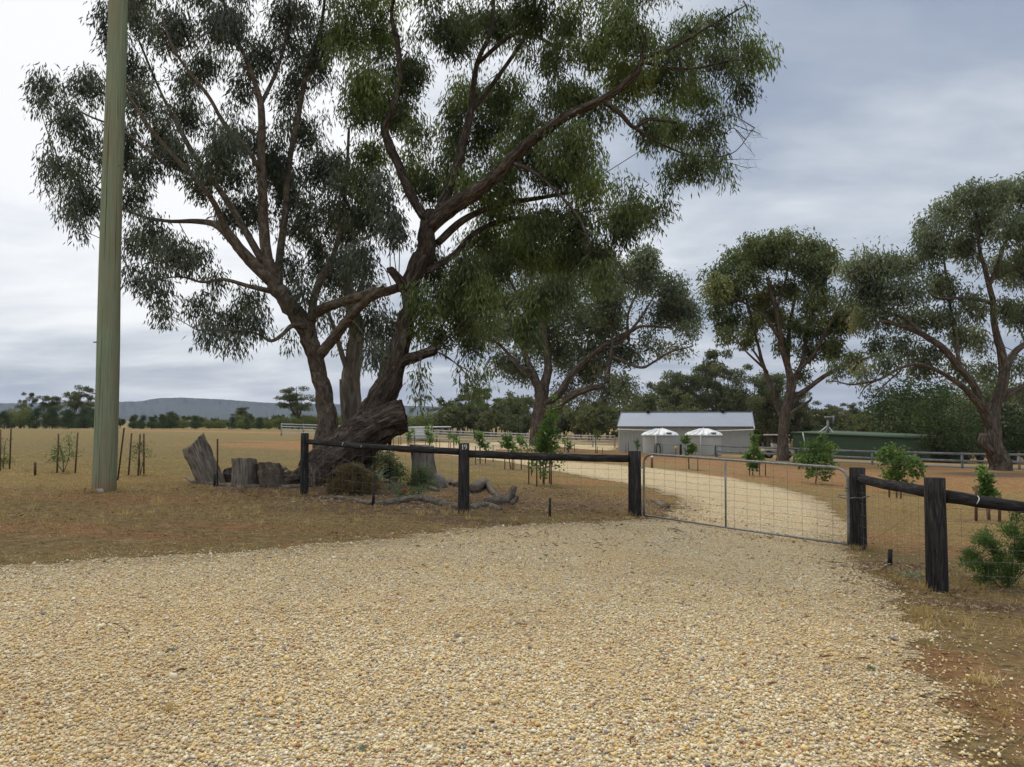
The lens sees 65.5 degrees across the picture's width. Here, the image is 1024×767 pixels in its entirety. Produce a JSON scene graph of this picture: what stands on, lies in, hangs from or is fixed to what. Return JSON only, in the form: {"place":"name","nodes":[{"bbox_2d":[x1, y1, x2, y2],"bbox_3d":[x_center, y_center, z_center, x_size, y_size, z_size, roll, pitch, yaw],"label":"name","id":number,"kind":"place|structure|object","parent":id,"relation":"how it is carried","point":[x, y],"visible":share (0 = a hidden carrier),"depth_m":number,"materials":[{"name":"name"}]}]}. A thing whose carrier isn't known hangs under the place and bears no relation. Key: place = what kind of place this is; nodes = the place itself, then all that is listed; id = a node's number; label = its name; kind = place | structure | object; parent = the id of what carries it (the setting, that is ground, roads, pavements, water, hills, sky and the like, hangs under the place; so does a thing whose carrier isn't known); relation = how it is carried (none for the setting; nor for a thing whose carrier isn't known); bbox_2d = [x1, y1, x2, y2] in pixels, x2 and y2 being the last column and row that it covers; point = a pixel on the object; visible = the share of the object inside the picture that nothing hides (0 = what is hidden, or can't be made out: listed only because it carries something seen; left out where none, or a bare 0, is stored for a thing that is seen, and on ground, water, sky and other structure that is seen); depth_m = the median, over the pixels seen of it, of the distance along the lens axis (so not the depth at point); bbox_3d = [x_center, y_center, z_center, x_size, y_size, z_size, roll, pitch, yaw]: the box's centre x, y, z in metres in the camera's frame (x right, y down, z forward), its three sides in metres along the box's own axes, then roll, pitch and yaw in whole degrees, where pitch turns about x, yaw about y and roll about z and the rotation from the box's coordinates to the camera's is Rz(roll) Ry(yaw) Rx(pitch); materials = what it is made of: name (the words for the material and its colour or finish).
{"place":"outdoors","nodes":[
{"label":"outdoors","id":0,"kind":"place"},
{"bbox_2d":[0,397,755,421],"bbox_3d":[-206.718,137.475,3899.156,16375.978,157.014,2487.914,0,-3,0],"label":"hills","id":1,"kind":"structure","parent":0,"point":[222,409],"depth_m":4088.79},
{"bbox_2d":[0,442,1023,766],"bbox_3d":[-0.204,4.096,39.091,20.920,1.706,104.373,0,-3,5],"label":"gravel driveway","id":2,"kind":"structure","parent":0,"point":[656,478],"depth_m":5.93,"materials":[{"name":"gravel"}]},
{"bbox_2d":[154,701,187,711],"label":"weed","id":3,"kind":"object","parent":2,"relation":"on","point":[172,705],"visible":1,"depth_m":4.32,"materials":[{"name":"beige plant"}]},
{"bbox_2d":[423,423,437,444],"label":"sapling","id":4,"kind":"object","parent":2,"relation":"on","point":[431,439],"visible":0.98,"depth_m":48.11,"materials":[{"name":"green plant"}]},
{"bbox_2d":[0,421,1023,766],"bbox_3d":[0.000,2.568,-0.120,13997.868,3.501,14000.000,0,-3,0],"label":"ground","id":5,"kind":"structure","parent":0,"point":[260,445],"depth_m":13.82,"materials":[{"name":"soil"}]},
{"bbox_2d":[0,409,15,428],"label":"paddock shrub","id":6,"kind":"object","parent":5,"relation":"on","point":[4,417],"visible":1,"depth_m":121.84,"materials":[{"name":"green plant"}]},
{"bbox_2d":[1,438,16,468],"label":"young shrub","id":7,"kind":"object","parent":5,"relation":"on","point":[3,461],"visible":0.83,"depth_m":22.44,"materials":[{"name":"green plant"}]},
{"bbox_2d":[4,404,35,427],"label":"wattle bush","id":8,"kind":"object","parent":5,"relation":"on","point":[17,420],"visible":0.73,"depth_m":134.53,"materials":[{"name":"green plant"}]},
{"bbox_2d":[16,392,38,427],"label":"distant gum tree","id":9,"kind":"object","parent":5,"relation":"on","point":[34,400],"visible":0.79,"depth_m":150.68,"materials":[{"name":"plant"}]},
{"bbox_2d":[22,406,46,428],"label":"paddock shrub","id":10,"kind":"object","parent":5,"relation":"on","point":[38,412],"visible":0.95,"depth_m":126.44,"materials":[{"name":"green plant"}]},
{"bbox_2d":[35,395,67,427],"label":"distant gum tree","id":11,"kind":"object","parent":5,"relation":"on","point":[51,404],"visible":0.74,"depth_m":149.84,"materials":[{"name":"plant"}]},
{"bbox_2d":[42,406,62,428],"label":"paddock shrub","id":12,"kind":"object","parent":5,"relation":"on","point":[55,423],"visible":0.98,"depth_m":124.65,"materials":[{"name":"green plant"}]},
{"bbox_2d":[44,427,84,471],"bbox_3d":[-12.109,1.786,21.459,1.160,1.247,0.716,0,-3,0],"label":"young shrub","id":13,"kind":"object","parent":5,"relation":"on","point":[61,452],"visible":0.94,"depth_m":21.43,"materials":[{"name":"green plant"}]},
{"bbox_2d":[58,409,79,428],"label":"paddock shrub","id":14,"kind":"object","parent":5,"relation":"on","point":[68,413],"visible":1,"depth_m":122.68,"materials":[{"name":"green plant"}]},
{"bbox_2d":[57,385,94,425],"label":"distant gum tree","id":15,"kind":"object","parent":5,"relation":"on","point":[74,401],"visible":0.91,"depth_m":139.89,"materials":[{"name":"plant"}]},
{"bbox_2d":[72,406,93,427],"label":"paddock shrub","id":16,"kind":"object","parent":5,"relation":"on","point":[83,420],"visible":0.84,"depth_m":129.62,"materials":[{"name":"green plant"}]},
{"bbox_2d":[79,397,94,427],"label":"distant gum tree","id":17,"kind":"object","parent":5,"relation":"on","point":[91,405],"visible":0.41,"depth_m":158.56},
{"bbox_2d":[91,0,127,491],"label":"utility pole","id":18,"kind":"object","parent":5,"relation":"on","point":[105,442],"visible":0.96,"depth_m":15.59,"materials":[{"name":"wood"}]},
{"bbox_2d":[127,440,156,474],"bbox_3d":[-9.701,1.908,20.889,0.813,1.010,0.676,0,-3,0],"label":"young shrub","id":19,"kind":"object","parent":5,"relation":"on","point":[136,464],"visible":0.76,"depth_m":20.82,"materials":[{"name":"green plant"}]},
{"bbox_2d":[135,415,148,428],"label":"paddock shrub","id":20,"kind":"object","parent":5,"relation":"on","point":[143,418],"visible":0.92,"depth_m":123.62,"materials":[{"name":"green plant"}]},
{"bbox_2d":[143,434,144,475],"bbox_3d":[-9.538,1.868,20.635,0.056,1.137,0.032,0,-3,0],"label":"garden stake","id":21,"kind":"object","parent":5,"relation":"on","point":[144,454],"visible":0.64,"depth_m":20.63,"materials":[{"name":"brown wood"}]},
{"bbox_2d":[145,417,156,428],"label":"paddock shrub","id":22,"kind":"object","parent":5,"relation":"on","point":[152,424],"visible":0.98,"depth_m":121.74,"materials":[{"name":"green plant"}]},
{"bbox_2d":[5,428,300,485],"bbox_3d":[-10.015,1.754,19.586,12.624,1.346,0.939,-1,-3,29],"label":"wire fence","id":23,"kind":"object","parent":5,"relation":"on","point":[121,453],"visible":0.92,"depth_m":18.62,"materials":[{"name":"metal"}]},
{"bbox_2d":[160,410,178,428],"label":"paddock shrub","id":24,"kind":"object","parent":5,"relation":"on","point":[170,421],"visible":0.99,"depth_m":126.67,"materials":[{"name":"green plant"}]},
{"bbox_2d":[189,415,200,428],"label":"paddock shrub","id":25,"kind":"object","parent":5,"relation":"on","point":[195,424],"visible":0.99,"depth_m":122.64,"materials":[{"name":"green plant"}]},
{"bbox_2d":[182,432,224,483],"bbox_3d":[-7.042,1.781,18.209,0.972,1.331,0.594,0,-3,0],"label":"tree stump","id":26,"kind":"object","parent":5,"relation":"on","point":[203,468],"visible":0.84,"depth_m":18.05,"materials":[{"name":"grey wood"}]},
{"bbox_2d":[18,0,414,448],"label":"spreading gum tree","id":27,"kind":"object","parent":5,"relation":"on","point":[165,145],"visible":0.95,"depth_m":19.66,"materials":[{"name":"green plant"}]},
{"bbox_2d":[222,468,231,481],"bbox_3d":[-6.636,2.182,18.675,0.307,0.428,0.281,0,-3,0],"label":"tree stump","id":28,"kind":"object","parent":5,"relation":"on","point":[226,475],"visible":0.62,"depth_m":18.55,"materials":[{"name":"brown wood"}]},
{"bbox_2d":[230,407,249,419],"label":"distant gum tree","id":29,"kind":"object","parent":5,"relation":"on","point":[242,411],"visible":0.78,"depth_m":168.91,"materials":[{"name":"plant"}]},
{"bbox_2d":[230,458,258,487],"bbox_3d":[-5.771,1.946,17.183,0.585,0.709,0.620,0,-3,0],"label":"tree stump","id":30,"kind":"object","parent":5,"relation":"on","point":[244,471],"visible":0.85,"depth_m":16.95,"materials":[{"name":"grey wood"}]},
{"bbox_2d":[185,476,327,487],"bbox_3d":[-6.574,2.268,18.275,5.500,0.135,1.473,-2,-3,36],"label":"fallen branch","id":31,"kind":"object","parent":5,"relation":"on","point":[247,486],"visible":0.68,"depth_m":16.98,"materials":[{"name":"wood"}]},
{"bbox_2d":[256,462,286,487],"bbox_3d":[-5.178,1.997,17.146,0.687,0.644,0.609,0,-3,0],"label":"tree stump","id":32,"kind":"object","parent":5,"relation":"on","point":[269,473],"visible":0.94,"depth_m":16.91,"materials":[{"name":"grey wood"}]},
{"bbox_2d":[282,416,302,428],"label":"wattle bush","id":33,"kind":"object","parent":5,"relation":"on","point":[296,420],"visible":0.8,"depth_m":128.44,"materials":[{"name":"green plant"}]},
{"bbox_2d":[273,386,315,428],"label":"distant gum tree","id":34,"kind":"object","parent":5,"relation":"on","point":[291,398],"visible":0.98,"depth_m":133.40,"materials":[{"name":"plant"}]},
{"bbox_2d":[303,414,317,429],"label":"wattle bush","id":35,"kind":"object","parent":5,"relation":"on","point":[310,420],"visible":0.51,"depth_m":133.45,"materials":[{"name":"green plant"}]},
{"bbox_2d":[313,237,393,423],"bbox_3d":[-4.615,-1.017,22.895,2.392,6.908,1.764,-1,-3,27],"label":"grey trunk tree","id":36,"kind":"object","parent":5,"relation":"on","point":[350,393],"visible":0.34,"depth_m":22.36,"materials":[{"name":"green plant"}]},
{"bbox_2d":[321,461,385,495],"bbox_3d":[-3.273,1.963,16.332,1.344,0.789,0.906,0,-3,0],"label":"domed heath shrub","id":37,"kind":"object","parent":5,"relation":"on","point":[349,484],"visible":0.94,"depth_m":16.20,"materials":[{"name":"brown plant"}]},
{"bbox_2d":[362,451,393,477],"bbox_3d":[-3.390,1.859,18.681,1.346,1.012,0.998,0,-3,0],"label":"leafy shrub","id":38,"kind":"object","parent":5,"relation":"on","point":[373,460],"visible":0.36,"depth_m":18.46,"materials":[{"name":"green plant"}]},
{"bbox_2d":[370,450,403,481],"bbox_3d":[-2.994,1.997,19.185,0.760,0.907,0.764,1,-3,-28],"label":"leafy shrub","id":39,"kind":"object","parent":5,"relation":"on","point":[384,463],"visible":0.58,"depth_m":19.06,"materials":[{"name":"green plant"}]},
{"bbox_2d":[325,494,457,508],"bbox_3d":[-2.281,2.255,15.150,2.850,0.234,0.979,0,-3,6],"label":"fallen log","id":40,"kind":"object","parent":5,"relation":"on","point":[423,497],"visible":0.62,"depth_m":15.07,"materials":[{"name":"wood"}]},
{"bbox_2d":[384,478,405,493],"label":"silver plant","id":41,"kind":"object","parent":5,"relation":"on","point":[392,486],"visible":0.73,"depth_m":16.46,"materials":[{"name":"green plant"}]},
{"bbox_2d":[392,482,429,496],"bbox_3d":[-1.969,2.139,15.711,0.816,0.412,0.398,1,-3,-19],"label":"flowering plant","id":42,"kind":"object","parent":5,"relation":"on","point":[410,493],"visible":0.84,"depth_m":15.69,"materials":[{"name":"green plant"}]},
{"bbox_2d":[389,461,440,487],"bbox_3d":[-2.221,2.077,17.889,1.327,0.696,0.769,-1,-3,14],"label":"green plant","id":43,"kind":"object","parent":5,"relation":"on","point":[424,474],"visible":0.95,"depth_m":17.84,"materials":[{"name":"green plant"}]},
{"bbox_2d":[417,409,437,431],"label":"wattle bush","id":44,"kind":"object","parent":5,"relation":"on","point":[426,419],"visible":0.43,"depth_m":132.00,"materials":[{"name":"green plant"}]},
{"bbox_2d":[408,426,450,439],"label":"white shelter","id":45,"kind":"object","parent":5,"relation":"on","point":[420,436],"visible":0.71,"depth_m":87.92,"materials":[{"name":"paint"}]},
{"bbox_2d":[410,444,448,487],"bbox_3d":[-1.926,1.984,18.410,0.921,1.161,0.951,0,-3,0],"label":"tree stump","id":46,"kind":"object","parent":5,"relation":"on","point":[420,458],"visible":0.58,"depth_m":18.24,"materials":[{"name":"grey wood"}]},
{"bbox_2d":[281,423,614,446],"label":"white rail fence","id":47,"kind":"object","parent":5,"relation":"on","point":[459,436],"visible":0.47,"depth_m":85.92,"materials":[{"name":"wood"}]},
{"bbox_2d":[300,433,641,516],"bbox_3d":[-1.003,1.856,14.842,6.828,1.822,1.991,0,-3,7],"label":"post and rail fence","id":48,"kind":"object","parent":5,"relation":"on","point":[463,452],"visible":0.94,"depth_m":14.85,"materials":[{"name":"black wood"}]},
{"bbox_2d":[640,453,869,545],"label":"farm gate","id":49,"kind":"structure","parent":48,"relation":"attached to","point":[848,498],"depth_m":13.34,"materials":[{"name":"metal"}]},
{"bbox_2d":[457,384,491,431],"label":"woodland gum tree","id":50,"kind":"object","parent":5,"relation":"on","point":[462,400],"visible":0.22,"depth_m":130.00,"materials":[{"name":"plant"}]},
{"bbox_2d":[472,430,490,450],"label":"sapling","id":51,"kind":"object","parent":5,"relation":"on","point":[482,443],"visible":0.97,"depth_m":35.64,"materials":[{"name":"green plant"}]},
{"bbox_2d":[469,478,499,494],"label":"arched branch","id":52,"kind":"object","parent":5,"relation":"on","point":[481,484],"visible":0.85,"depth_m":18.05,"materials":[{"name":"wood"}]},
{"bbox_2d":[465,387,506,434],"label":"woodland gum tree","id":53,"kind":"object","parent":5,"relation":"on","point":[497,399],"visible":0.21,"depth_m":125.12,"materials":[{"name":"plant"}]},
{"bbox_2d":[469,502,503,510],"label":"fallen branch","id":54,"kind":"object","parent":5,"relation":"on","point":[475,505],"visible":0.77,"depth_m":14.98,"materials":[{"name":"wood"}]},
{"bbox_2d":[484,485,518,505],"bbox_3d":[-0.207,2.251,16.204,0.701,0.489,1.639,0,-3,0],"label":"forked log","id":55,"kind":"object","parent":5,"relation":"on","point":[505,499],"visible":0.84,"depth_m":15.48,"materials":[{"name":"wood"}]},
{"bbox_2d":[497,433,521,468],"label":"sapling","id":56,"kind":"object","parent":5,"relation":"on","point":[506,443],"visible":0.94,"depth_m":31.87,"materials":[{"name":"green plant"}]},
{"bbox_2d":[1,383,1019,448],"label":"woodland","id":57,"kind":"object","parent":5,"relation":"on","point":[582,421],"visible":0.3,"depth_m":112.82,"materials":[{"name":"plant"}]},
{"bbox_2d":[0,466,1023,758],"bbox_3d":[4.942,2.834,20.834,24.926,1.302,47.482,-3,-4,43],"label":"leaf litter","id":58,"kind":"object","parent":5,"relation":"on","point":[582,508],"visible":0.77,"depth_m":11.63,"materials":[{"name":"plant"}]},
{"bbox_2d":[503,399,530,431],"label":"woodland gum tree","id":59,"kind":"object","parent":5,"relation":"on","point":[511,411],"visible":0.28,"depth_m":120.09,"materials":[{"name":"plant"}]},
{"bbox_2d":[515,434,530,448],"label":"sapling","id":60,"kind":"object","parent":5,"relation":"on","point":[521,442],"visible":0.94,"depth_m":32.54,"materials":[{"name":"green plant"}]},
{"bbox_2d":[283,0,786,487],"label":"leaning gum tree","id":61,"kind":"object","parent":5,"relation":"on","point":[379,416],"visible":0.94,"depth_m":18.12,"materials":[{"name":"green plant"}]},
{"bbox_2d":[523,391,566,484],"bbox_3d":[1.023,1.576,22.929,1.163,2.726,1.063,-2,-3,39],"label":"sapling","id":62,"kind":"object","parent":5,"relation":"on","point":[543,444],"visible":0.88,"depth_m":22.84,"materials":[{"name":"green plant"}]},
{"bbox_2d":[451,235,708,445],"bbox_3d":[5.611,-3.643,66.445,22.809,18.819,12.959,0,-3,0],"label":"broad gum tree","id":63,"kind":"object","parent":5,"relation":"on","point":[603,320],"visible":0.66,"depth_m":64.65,"materials":[{"name":"green plant"}]},
{"bbox_2d":[590,402,618,437],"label":"woodland gum tree","id":64,"kind":"object","parent":5,"relation":"on","point":[615,416],"visible":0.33,"depth_m":117.30,"materials":[{"name":"plant"}]},
{"bbox_2d":[641,428,678,453],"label":"water tank","id":65,"kind":"object","parent":5,"relation":"on","point":[652,438],"visible":0.9,"depth_m":71.57,"materials":[{"name":"metal"}]},
{"bbox_2d":[650,499,672,511],"bbox_3d":[3.322,2.689,17.794,0.179,0.163,2.702,0,-3,0],"label":"driftwood root","id":66,"kind":"object","parent":5,"relation":"on","point":[667,506],"visible":0.77,"depth_m":17.27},
{"bbox_2d":[640,370,686,409],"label":"woodland gum tree","id":67,"kind":"object","parent":5,"relation":"on","point":[660,390],"visible":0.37,"depth_m":113.59,"materials":[{"name":"plant"}]},
{"bbox_2d":[659,372,706,410],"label":"woodland gum tree","id":68,"kind":"object","parent":5,"relation":"on","point":[678,379],"visible":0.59,"depth_m":111.50,"materials":[{"name":"plant"}]},
{"bbox_2d":[617,409,754,453],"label":"grey shed","id":69,"kind":"structure","parent":5,"relation":"on","point":[734,428],"depth_m":79.44,"materials":[{"name":"metal"}]},
{"bbox_2d":[680,434,697,468],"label":"sapling","id":70,"kind":"object","parent":5,"relation":"on","point":[692,448],"visible":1,"depth_m":38.78,"materials":[{"name":"green plant"}]},
{"bbox_2d":[671,361,719,408],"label":"woodland gum tree","id":71,"kind":"object","parent":5,"relation":"on","point":[700,390],"visible":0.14,"depth_m":115.91,"materials":[{"name":"plant"}]},
{"bbox_2d":[685,428,722,455],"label":"water tank","id":72,"kind":"object","parent":5,"relation":"on","point":[700,437],"visible":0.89,"depth_m":69.51,"materials":[{"name":"metal"}]},
{"bbox_2d":[687,347,735,410],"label":"woodland gum tree","id":73,"kind":"object","parent":5,"relation":"on","point":[713,386],"visible":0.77,"depth_m":108.26,"materials":[{"name":"plant"}]},
{"bbox_2d":[716,363,772,410],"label":"woodland gum tree","id":74,"kind":"object","parent":5,"relation":"on","point":[735,377],"visible":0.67,"depth_m":104.13,"materials":[{"name":"plant"}]},
{"bbox_2d":[740,431,765,471],"bbox_3d":[10.488,3.046,34.792,1.049,1.960,0.938,0,-3,0],"label":"sapling","id":75,"kind":"object","parent":5,"relation":"on","point":[755,451],"visible":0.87,"depth_m":34.64,"materials":[{"name":"green plant"}]},
{"bbox_2d":[741,371,796,446],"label":"woodland gum tree","id":76,"kind":"object","parent":5,"relation":"on","point":[774,378],"visible":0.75,"depth_m":98.44,"materials":[{"name":"plant"}]},
{"bbox_2d":[761,434,791,457],"bbox_3d":[21.104,5.039,63.834,2.120,1.930,1.490,0,-3,0],"label":"utility buggy","id":77,"kind":"object","parent":5,"relation":"on","point":[769,450],"visible":0.36,"depth_m":63.22,"materials":[{"name":"metal"}]},
{"bbox_2d":[694,224,873,460],"bbox_3d":[18.189,-2.650,54.531,12.735,16.239,9.711,0,-3,0],"label":"umbrella gum tree","id":78,"kind":"object","parent":5,"relation":"on","point":[727,288],"visible":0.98,"depth_m":53.58,"materials":[{"name":"green plant"}]},
{"bbox_2d":[776,391,812,431],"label":"woodland gum tree","id":79,"kind":"object","parent":5,"relation":"on","point":[798,415],"visible":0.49,"depth_m":109.09,"materials":[{"name":"plant"}]},
{"bbox_2d":[792,432,840,483],"bbox_3d":[11.820,2.883,30.920,2.025,2.009,1.137,1,-3,-17],"label":"sapling","id":80,"kind":"object","parent":5,"relation":"on","point":[817,454],"visible":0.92,"depth_m":30.85,"materials":[{"name":"green plant"}]},
{"bbox_2d":[802,400,835,430],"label":"woodland gum tree","id":81,"kind":"object","parent":5,"relation":"on","point":[820,419],"visible":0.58,"depth_m":119.30,"materials":[{"name":"plant"}]},
{"bbox_2d":[824,403,853,430],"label":"woodland gum tree","id":82,"kind":"object","parent":5,"relation":"on","point":[833,408],"visible":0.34,"depth_m":124.42,"materials":[{"name":"plant"}]},
{"bbox_2d":[843,401,867,415],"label":"woodland gum tree","id":83,"kind":"object","parent":5,"relation":"on","point":[852,407],"visible":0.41,"depth_m":128.83,"materials":[{"name":"plant"}]},
{"bbox_2d":[716,445,1023,469],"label":"grey rail fence","id":84,"kind":"object","parent":5,"relation":"on","point":[962,460],"visible":0.61,"depth_m":47.79,"materials":[{"name":"wood"}]},
{"bbox_2d":[790,430,967,462],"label":"green shed","id":85,"kind":"structure","parent":5,"relation":"on","point":[850,440],"depth_m":70.49,"materials":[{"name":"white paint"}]},
{"bbox_2d":[818,416,834,432],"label":"steel mast","id":86,"kind":"object","parent":85,"relation":"on","point":[827,418],"visible":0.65,"depth_m":74.81,"materials":[{"name":"grey metal"}]},
{"bbox_2d":[854,369,929,432],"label":"bushy tree","id":87,"kind":"object","parent":5,"relation":"on","point":[880,400],"visible":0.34,"depth_m":86.02,"materials":[{"name":"green plant"}]},
{"bbox_2d":[873,442,927,482],"bbox_3d":[13.011,2.845,26.828,1.701,1.775,1.231,0,-3,0],"label":"sapling","id":88,"kind":"object","parent":5,"relation":"on","point":[894,471],"visible":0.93,"depth_m":26.71,"materials":[{"name":"green plant"}]},
{"bbox_2d":[871,382,938,433],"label":"bushy tree","id":89,"kind":"object","parent":5,"relation":"on","point":[883,428],"visible":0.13,"depth_m":83.01,"materials":[{"name":"green plant"}]},
{"bbox_2d":[895,570,925,579],"bbox_3d":[4.716,2.247,9.385,0.412,0.143,0.238,-1,-3,28],"label":"dead leaf spray","id":90,"kind":"object","parent":5,"relation":"on","point":[913,574],"visible":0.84,"depth_m":9.36,"materials":[{"name":"grey plant"}]},
{"bbox_2d":[820,171,1023,470],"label":"spreading gum by rail","id":91,"kind":"object","parent":5,"relation":"on","point":[978,202],"visible":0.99,"depth_m":41.85,"materials":[{"name":"green plant"}]},
{"bbox_2d":[881,376,977,434],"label":"bushy tree","id":92,"kind":"object","parent":5,"relation":"on","point":[903,399],"visible":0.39,"depth_m":80.34,"materials":[{"name":"green plant"}]},
{"bbox_2d":[849,467,1023,592],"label":"post and rail fence","id":93,"kind":"object","parent":5,"relation":"on","point":[935,493],"visible":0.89,"depth_m":8.94,"materials":[{"name":"black wood"}]},
{"bbox_2d":[891,383,984,462],"bbox_3d":[35.724,3.170,66.016,7.539,7.301,7.545,2,-3,-36],"label":"bushy tree","id":94,"kind":"object","parent":5,"relation":"on","point":[932,420],"visible":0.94,"depth_m":64.93,"materials":[{"name":"green plant"}]},
{"bbox_2d":[974,485,977,520],"bbox_3d":[9.963,2.593,17.097,0.066,0.811,0.045,0,-3,0],"label":"sapling stake","id":95,"kind":"object","parent":5,"relation":"on","point":[975,508],"visible":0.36,"depth_m":17.09,"materials":[{"name":"brown wood"}]},
{"bbox_2d":[929,359,1023,462],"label":"bushy tree","id":96,"kind":"object","parent":5,"relation":"on","point":[989,389],"visible":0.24,"depth_m":68.69,"materials":[{"name":"green plant"}]},
{"bbox_2d":[971,464,1001,497],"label":"sapling","id":97,"kind":"object","parent":5,"relation":"on","point":[986,487],"visible":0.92,"depth_m":17.61,"materials":[{"name":"green plant"}]},
{"bbox_2d":[956,511,1023,587],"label":"wattle shrub","id":98,"kind":"object","parent":5,"relation":"on","point":[1007,575],"visible":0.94,"depth_m":9.29,"materials":[{"name":"green plant"}]},
{"bbox_2d":[962,382,1023,463],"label":"bushy tree","id":99,"kind":"object","parent":5,"relation":"on","point":[1009,445],"visible":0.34,"depth_m":66.82,"materials":[{"name":"green plant"}]},
{"bbox_2d":[0,0,1023,411],"label":"sky","id":100,"kind":"structure","parent":0,"point":[878,108],"materials":[{"name":"grey"}]},
{"bbox_2d":[811,460,1023,468],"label":"road","id":101,"kind":"structure","parent":0,"point":[919,465],"depth_m":49.99,"materials":[{"name":"gravel"}]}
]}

